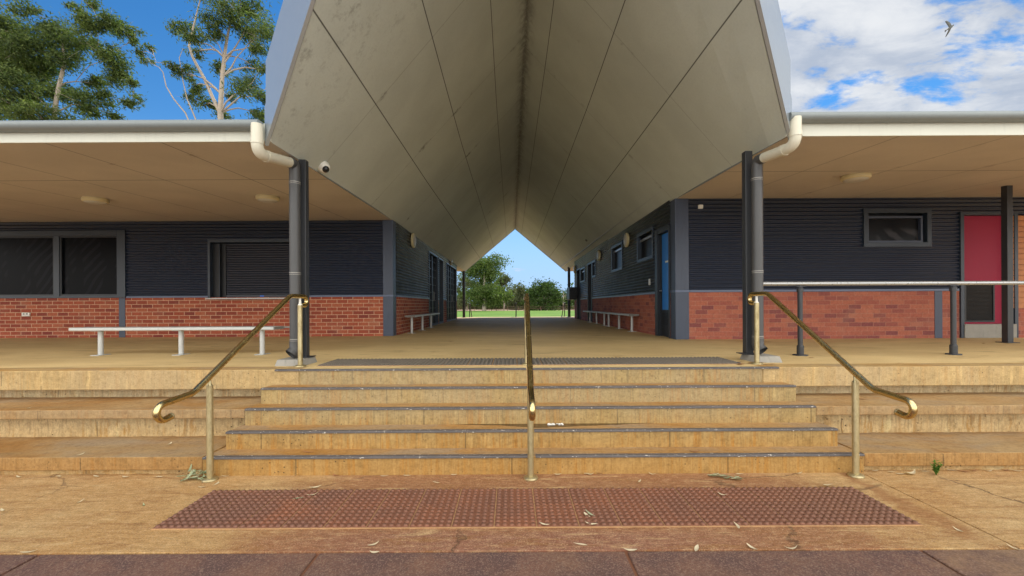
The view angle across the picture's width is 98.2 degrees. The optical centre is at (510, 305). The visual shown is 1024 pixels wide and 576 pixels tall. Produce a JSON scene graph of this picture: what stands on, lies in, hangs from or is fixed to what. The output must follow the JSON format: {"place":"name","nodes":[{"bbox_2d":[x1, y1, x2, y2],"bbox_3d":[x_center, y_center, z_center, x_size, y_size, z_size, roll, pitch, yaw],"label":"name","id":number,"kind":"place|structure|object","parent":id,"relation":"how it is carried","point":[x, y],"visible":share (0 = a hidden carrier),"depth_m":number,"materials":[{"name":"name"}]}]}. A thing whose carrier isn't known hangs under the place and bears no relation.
{"place":"outdoors","nodes":[
{"label":"outdoors","id":0,"kind":"place"},
{"bbox_2d":[0,469,1023,554],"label":"pavement","id":1,"kind":"structure","parent":0,"point":[111,514],"depth_m":3.03,"materials":[{"name":"concrete"}]},
{"bbox_2d":[0,436,225,474],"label":"seating slab","id":2,"kind":"structure","parent":1,"relation":"on","point":[100,455],"depth_m":3.97,"materials":[{"name":"concrete"}]},
{"bbox_2d":[0,396,260,436],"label":"seating slab","id":3,"kind":"structure","parent":2,"relation":"on","point":[86,416],"depth_m":4.53,"materials":[{"name":"concrete"}]},
{"bbox_2d":[0,389,260,397],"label":"base course","id":4,"kind":"object","parent":3,"relation":"on","point":[119,393],"visible":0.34,"depth_m":4.99,"materials":[{"name":"concrete"}]},
{"bbox_2d":[0,366,307,389],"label":"edge beam","id":5,"kind":"structure","parent":4,"relation":"on","point":[140,378],"depth_m":4.80,"materials":[{"name":"concrete"}]},
{"bbox_2d":[177,464,205,481],"bbox_3d":[-2.703,1.442,3.825,0.276,0.109,0.184,0,0,0],"label":"leaf pile","id":6,"kind":"object","parent":1,"relation":"on","point":[193,472],"visible":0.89,"depth_m":3.81,"materials":[{"name":"brown plant"}]},
{"bbox_2d":[152,294,308,482],"bbox_3d":[-2.516,0.688,4.242,0.127,1.624,1.898,0,0,9],"label":"handrail","id":7,"kind":"object","parent":1,"relation":"on","point":[158,417],"visible":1,"depth_m":3.80,"materials":[{"name":"gold metal"}]},
{"bbox_2d":[522,293,537,480],"bbox_3d":[0.172,0.674,4.269,0.128,1.624,1.950,0,0,1],"label":"handrail","id":8,"kind":"object","parent":1,"relation":"on","point":[531,417],"visible":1,"depth_m":3.79,"materials":[{"name":"gold metal"}]},
{"bbox_2d":[202,366,864,475],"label":"steps","id":9,"kind":"structure","parent":1,"relation":"on","point":[394,421],"depth_m":4.29,"materials":[{"name":"concrete"}]},
{"bbox_2d":[465,423,638,427],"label":"water","id":10,"kind":"structure","parent":9,"relation":"on","point":[555,425],"depth_m":4.32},
{"bbox_2d":[151,486,922,529],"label":"tactile paving","id":11,"kind":"structure","parent":1,"relation":"on","point":[532,508],"depth_m":3.20,"materials":[{"name":"tile"}]},
{"bbox_2d":[707,473,741,479],"bbox_3d":[1.825,1.453,3.774,0.292,0.035,0.074,0,0,25],"label":"leaf sprig","id":12,"kind":"object","parent":1,"relation":"on","point":[725,476],"visible":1,"depth_m":3.79,"materials":[{"name":"brown plant"}]},
{"bbox_2d":[747,291,917,478],"bbox_3d":[2.902,0.660,4.248,0.127,1.624,1.886,0,0,-8],"label":"handrail","id":13,"kind":"object","parent":1,"relation":"on","point":[912,412],"visible":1,"depth_m":3.81,"materials":[{"name":"gold metal"}]},
{"bbox_2d":[838,432,1023,469],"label":"seating slab","id":14,"kind":"structure","parent":1,"relation":"on","point":[951,450],"depth_m":3.99,"materials":[{"name":"concrete"}]},
{"bbox_2d":[796,392,1023,432],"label":"seating slab","id":15,"kind":"structure","parent":14,"relation":"on","point":[974,412],"depth_m":4.53,"materials":[{"name":"concrete"}]},
{"bbox_2d":[796,385,1023,392],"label":"base course","id":16,"kind":"object","parent":15,"relation":"on","point":[919,389],"visible":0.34,"depth_m":4.99,"materials":[{"name":"concrete"}]},
{"bbox_2d":[756,363,1023,385],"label":"edge beam","id":17,"kind":"structure","parent":16,"relation":"on","point":[910,374],"depth_m":4.80,"materials":[{"name":"concrete"}]},
{"bbox_2d":[930,459,943,474],"bbox_3d":[3.671,1.399,3.827,0.089,0.140,0.066,0,0,0],"label":"weed","id":18,"kind":"object","parent":1,"relation":"on","point":[936,469],"visible":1,"depth_m":3.82,"materials":[{"name":"green plant"}]},
{"bbox_2d":[0,550,1023,575],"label":"paving","id":19,"kind":"structure","parent":0,"point":[861,563],"depth_m":2.55,"materials":[{"name":"concrete"}]},
{"bbox_2d":[0,0,1023,305],"label":"sky","id":20,"kind":"structure","parent":0,"point":[846,55],"materials":[{"name":"blue"}]},
{"bbox_2d":[457,310,574,316],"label":"grass","id":21,"kind":"structure","parent":0,"point":[550,313],"depth_m":76.69,"materials":[{"name":"green plant"}]},
{"bbox_2d":[457,309,574,310],"bbox_3d":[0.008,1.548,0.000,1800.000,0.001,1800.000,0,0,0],"label":"ground","id":22,"kind":"structure","parent":0,"point":[492,310],"depth_m":131.45,"materials":[{"name":"green plant"}]},
{"bbox_2d":[0,0,151,120],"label":"gum tree","id":23,"kind":"object","parent":22,"relation":"on","point":[22,63],"visible":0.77,"depth_m":25.63,"materials":[{"name":"green plant"}]},
{"bbox_2d":[132,0,279,123],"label":"gum tree","id":24,"kind":"object","parent":22,"relation":"on","point":[243,9],"visible":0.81,"depth_m":23.96,"materials":[{"name":"green plant"}]},
{"bbox_2d":[457,274,476,309],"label":"tree","id":25,"kind":"object","parent":22,"relation":"on","point":[459,298],"visible":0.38,"depth_m":134.63,"materials":[{"name":"green plant"}]},
{"bbox_2d":[457,252,515,310],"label":"gum tree","id":26,"kind":"object","parent":22,"relation":"on","point":[485,270],"visible":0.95,"depth_m":119.34,"materials":[{"name":"green plant"}]},
{"bbox_2d":[475,302,502,309],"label":"tree","id":27,"kind":"object","parent":22,"relation":"on","point":[487,308],"visible":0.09,"depth_m":155.73,"materials":[{"name":"green plant"}]},
{"bbox_2d":[496,270,512,309],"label":"gum tree","id":28,"kind":"object","parent":22,"relation":"on","point":[506,279],"visible":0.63,"depth_m":130.79,"materials":[{"name":"green plant"}]},
{"bbox_2d":[0,317,1023,389],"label":"platform","id":29,"kind":"structure","parent":22,"relation":"on","point":[500,337],"depth_m":7.03,"materials":[{"name":"concrete"}]},
{"bbox_2d":[69,326,289,355],"bbox_3d":[-4.688,0.512,6.365,3.048,0.399,0.280,0,0,0],"label":"bench","id":30,"kind":"object","parent":29,"relation":"on","point":[180,330],"visible":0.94,"depth_m":6.26,"materials":[{"name":"metal"}]},
{"bbox_2d":[0,119,463,337],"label":"building","id":31,"kind":"structure","parent":29,"relation":"on","point":[184,227],"depth_m":10.09,"materials":[{"name":"black brick"}]},
{"bbox_2d":[0,230,126,297],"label":"window","id":32,"kind":"structure","parent":31,"relation":"in","point":[56,263],"depth_m":10.15,"materials":[{"name":"glass"}]},
{"bbox_2d":[81,196,109,204],"bbox_3d":[-7.038,-1.757,7.511,0.358,0.094,0.358,0,0,0],"label":"round light","id":33,"kind":"object","parent":31,"relation":"attached to","point":[96,200],"visible":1,"depth_m":7.42,"materials":[{"name":"white plastic"}]},
{"bbox_2d":[205,239,288,298],"bbox_3d":[-5.794,-0.821,10.155,2.198,1.369,0.410,0,0,0],"label":"servery window","id":34,"kind":"structure","parent":31,"relation":"in","point":[236,267],"depth_m":10.25,"materials":[{"name":"metal"}]},
{"bbox_2d":[255,194,279,202],"bbox_3d":[-4.076,-1.769,7.426,0.358,0.094,0.358,0,0,0],"label":"round light","id":35,"kind":"object","parent":31,"relation":"attached to","point":[267,198],"visible":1,"depth_m":7.32,"materials":[{"name":"white plastic"}]},
{"bbox_2d":[411,233,415,247],"bbox_3d":[-2.632,-1.752,12.023,0.094,0.398,0.398,0,0,0],"label":"round light","id":36,"kind":"object","parent":31,"relation":"attached to","point":[413,240],"visible":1,"depth_m":11.90,"materials":[{"name":"white plastic"}]},
{"bbox_2d":[428,251,437,326],"bbox_3d":[-2.727,-0.542,15.340,0.172,2.488,1.786,0,0,0],"label":"glazed door","id":37,"kind":"structure","parent":31,"relation":"in","point":[433,259],"depth_m":15.89,"materials":[{"name":"glass"}]},
{"bbox_2d":[438,257,443,323],"bbox_3d":[-2.738,-0.542,16.956,0.150,2.488,1.067,0,0,0],"label":"side window","id":38,"kind":"structure","parent":31,"relation":"in","point":[441,295],"depth_m":17.43,"materials":[{"name":"glass"}]},
{"bbox_2d":[446,263,456,321],"bbox_3d":[-2.727,-0.542,20.012,0.172,2.488,3.256,0,0,0],"label":"glazed door","id":39,"kind":"structure","parent":31,"relation":"in","point":[451,306],"depth_m":20.06,"materials":[{"name":"glass"}]},
{"bbox_2d":[265,0,791,271],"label":"breezeway roof","id":40,"kind":"structure","parent":31,"relation":"on","point":[465,135],"depth_m":6.96,"materials":[{"name":"metal"}]},
{"bbox_2d":[318,161,329,172],"bbox_3d":[-2.478,-1.828,5.876,0.161,0.161,0.155,0,0,0],"label":"security camera","id":41,"kind":"object","parent":40,"relation":"attached to","point":[324,167],"visible":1,"depth_m":5.82,"materials":[{"name":"white plastic"}]},
{"bbox_2d":[275,159,316,365],"bbox_3d":[-2.558,-0.523,5.280,0.330,2.449,0.380,0,0,0],"label":"veranda post","id":42,"kind":"object","parent":29,"relation":"on","point":[308,358],"visible":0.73,"depth_m":5.32,"materials":[{"name":"grey metal"}]},
{"bbox_2d":[250,122,300,358],"bbox_3d":[-2.585,-0.611,4.883,0.163,2.481,0.810,0,0,5],"label":"downpipe","id":43,"kind":"object","parent":42,"relation":"attached to","point":[260,152],"visible":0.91,"depth_m":5.16,"materials":[{"name":"beige plastic"}]},
{"bbox_2d":[405,313,439,332],"bbox_3d":[-2.473,0.478,12.721,0.260,0.444,3.758,0,0,0],"label":"bench","id":44,"kind":"object","parent":29,"relation":"on","point":[422,320],"visible":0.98,"depth_m":12.34,"materials":[{"name":"metal"}]},
{"bbox_2d":[462,271,465,317],"bbox_3d":[-2.683,-0.642,25.200,0.250,2.688,0.240,0,0,0],"label":"veranda post","id":45,"kind":"object","parent":29,"relation":"on","point":[463,287],"visible":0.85,"depth_m":25.13,"materials":[{"name":"grey metal"}]},
{"bbox_2d":[318,357,740,365],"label":"tactile paving","id":46,"kind":"structure","parent":29,"relation":"on","point":[536,361],"depth_m":5.27,"materials":[{"name":"tile"}]},
{"bbox_2d":[568,267,570,316],"bbox_3d":[3.296,-0.755,25.200,0.250,2.851,0.240,0,0,0],"label":"veranda post","id":47,"kind":"object","parent":29,"relation":"on","point":[569,310],"visible":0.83,"depth_m":25.13,"materials":[{"name":"grey metal"}]},
{"bbox_2d":[583,311,607,325],"bbox_3d":[3.052,0.449,16.171,0.260,0.444,3.758,0,0,0],"label":"bench","id":48,"kind":"object","parent":29,"relation":"on","point":[596,312],"visible":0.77,"depth_m":15.79,"materials":[{"name":"metal"}]},
{"bbox_2d":[602,312,638,331],"bbox_3d":[3.052,0.449,12.608,0.260,0.444,3.233,0,0,0],"label":"bench","id":49,"kind":"object","parent":29,"relation":"on","point":[624,314],"visible":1,"depth_m":12.29,"materials":[{"name":"metal"}]},
{"bbox_2d":[736,151,781,362],"bbox_3d":[2.989,-0.607,5.370,0.355,2.559,0.380,0,0,0],"label":"veranda post","id":50,"kind":"object","parent":29,"relation":"on","point":[747,353],"visible":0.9,"depth_m":5.42,"materials":[{"name":"grey metal"}]},
{"bbox_2d":[751,115,802,354],"bbox_3d":[3.012,-0.703,5.033,0.151,2.601,0.716,0,0,-9],"label":"downpipe","id":51,"kind":"object","parent":50,"relation":"attached to","point":[790,145],"visible":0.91,"depth_m":5.26,"materials":[{"name":"beige plastic"}]},
{"bbox_2d":[560,111,1023,339],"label":"building","id":52,"kind":"structure","parent":29,"relation":"on","point":[923,203],"depth_m":8.66,"materials":[{"name":"brick"}]},
{"bbox_2d":[567,287,577,299],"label":"wall unit","id":53,"kind":"structure","parent":52,"relation":"attached to","point":[572,293],"depth_m":21.30,"materials":[{"name":"grey metal"}]},
{"bbox_2d":[579,270,579,318],"bbox_3d":[3.317,-0.498,20.991,0.040,2.338,0.955,0,0,0],"label":"door","id":54,"kind":"structure","parent":52,"relation":"in","point":[579,270],"depth_m":21.36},
{"bbox_2d":[580,266,584,282],"bbox_3d":[3.246,-1.347,19.768,0.135,0.665,1.246,0,0,0],"label":"window","id":55,"kind":"structure","parent":52,"relation":"in","point":[582,270],"depth_m":20.07,"materials":[{"name":"glass"}]},
{"bbox_2d":[590,265,591,320],"bbox_3d":[3.317,-0.495,17.993,0.040,2.331,0.905,0,0,0],"label":"door","id":56,"kind":"structure","parent":52,"relation":"in","point":[590,265],"depth_m":18.21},
{"bbox_2d":[592,260,595,277],"bbox_3d":[3.245,-1.396,17.091,0.135,0.661,0.711,0,0,0],"label":"window","id":57,"kind":"structure","parent":52,"relation":"in","point":[593,262],"depth_m":17.36,"materials":[{"name":"glass"}]},
{"bbox_2d":[597,250,600,260],"bbox_3d":[3.144,-1.786,15.954,0.094,0.398,0.398,0,0,0],"label":"round light","id":58,"kind":"object","parent":52,"relation":"attached to","point":[598,255],"visible":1,"depth_m":15.81,"materials":[{"name":"white plastic"}]},
{"bbox_2d":[611,241,622,272],"bbox_3d":[3.245,-1.433,13.396,0.135,0.820,1.389,0,0,0],"label":"window","id":59,"kind":"structure","parent":52,"relation":"in","point":[616,250],"depth_m":13.63,"materials":[{"name":"glass"}]},
{"bbox_2d":[623,233,629,246],"bbox_3d":[3.144,-1.780,12.130,0.094,0.398,0.398,0,0,0],"label":"round light","id":60,"kind":"object","parent":52,"relation":"attached to","point":[626,240],"visible":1,"depth_m":12.01,"materials":[{"name":"white plastic"}]},
{"bbox_2d":[637,226,653,262],"bbox_3d":[3.245,-1.416,10.588,0.135,0.721,1.267,0,0,0],"label":"window","id":61,"kind":"structure","parent":52,"relation":"in","point":[645,239],"depth_m":10.73,"materials":[{"name":"glass"}]},
{"bbox_2d":[659,232,668,336],"bbox_3d":[3.257,-0.430,9.320,0.102,2.195,0.674,0,0,0],"label":"door","id":62,"kind":"structure","parent":52,"relation":"in","point":[664,237],"depth_m":9.42,"materials":[{"name":"blue paint"}]},
{"bbox_2d":[840,172,871,182],"bbox_3d":[5.230,-1.921,6.729,0.378,0.094,0.378,0,0,0],"label":"round light","id":63,"kind":"object","parent":52,"relation":"attached to","point":[855,177],"visible":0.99,"depth_m":6.64,"materials":[{"name":"white plastic"}]},
{"bbox_2d":[862,208,931,246],"bbox_3d":[7.529,-1.510,8.755,1.319,0.745,0.250,0,0,0],"label":"window","id":64,"kind":"structure","parent":52,"relation":"in","point":[887,227],"depth_m":8.69,"materials":[{"name":"glass"}]},
{"bbox_2d":[964,216,1001,323],"bbox_3d":[9.319,-0.692,8.730,0.972,2.119,0.060,0,0,0],"label":"door","id":65,"kind":"structure","parent":52,"relation":"in","point":[982,234],"depth_m":8.72,"materials":[{"name":"red paint"}]},
{"bbox_2d":[763,281,1023,355],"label":"guard rail","id":66,"kind":"object","parent":29,"relation":"on","point":[953,347],"visible":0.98,"depth_m":5.87,"materials":[{"name":"grey metal"}]},
{"bbox_2d":[999,185,1019,342],"bbox_3d":[8.495,-0.703,7.594,0.210,2.693,0.200,0,0,0],"label":"veranda post","id":67,"kind":"object","parent":29,"relation":"on","point":[1007,260],"visible":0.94,"depth_m":7.55,"materials":[{"name":"grey metal"}]},
{"bbox_2d":[501,283,522,309],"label":"tree","id":68,"kind":"object","parent":22,"relation":"on","point":[509,304],"visible":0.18,"depth_m":149.61,"materials":[{"name":"green plant"}]},
{"bbox_2d":[459,282,574,308],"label":"scrub","id":69,"kind":"object","parent":22,"relation":"on","point":[474,307],"visible":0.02,"depth_m":167.89,"materials":[{"name":"green plant"}]},
{"bbox_2d":[510,281,533,309],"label":"tree","id":70,"kind":"object","parent":22,"relation":"on","point":[520,292],"visible":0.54,"depth_m":142.19,"materials":[{"name":"green plant"}]},
{"bbox_2d":[496,306,574,310],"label":"fence","id":71,"kind":"object","parent":22,"relation":"on","point":[518,308],"visible":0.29,"depth_m":119.96,"materials":[{"name":"grey metal"}]},
{"bbox_2d":[519,276,565,310],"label":"tree","id":72,"kind":"object","parent":22,"relation":"on","point":[547,292],"visible":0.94,"depth_m":122.22,"materials":[{"name":"green plant"}]},
{"bbox_2d":[558,290,574,309],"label":"tree","id":73,"kind":"object","parent":22,"relation":"on","point":[566,304],"visible":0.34,"depth_m":138.30,"materials":[{"name":"green plant"}]},
{"bbox_2d":[945,21,953,36],"bbox_3d":[14.824,-9.378,14.997,0.391,0.423,0.221,0,0,-44],"label":"bird","id":74,"kind":"object","parent":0,"point":[948,23],"visible":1,"depth_m":14.98}
]}

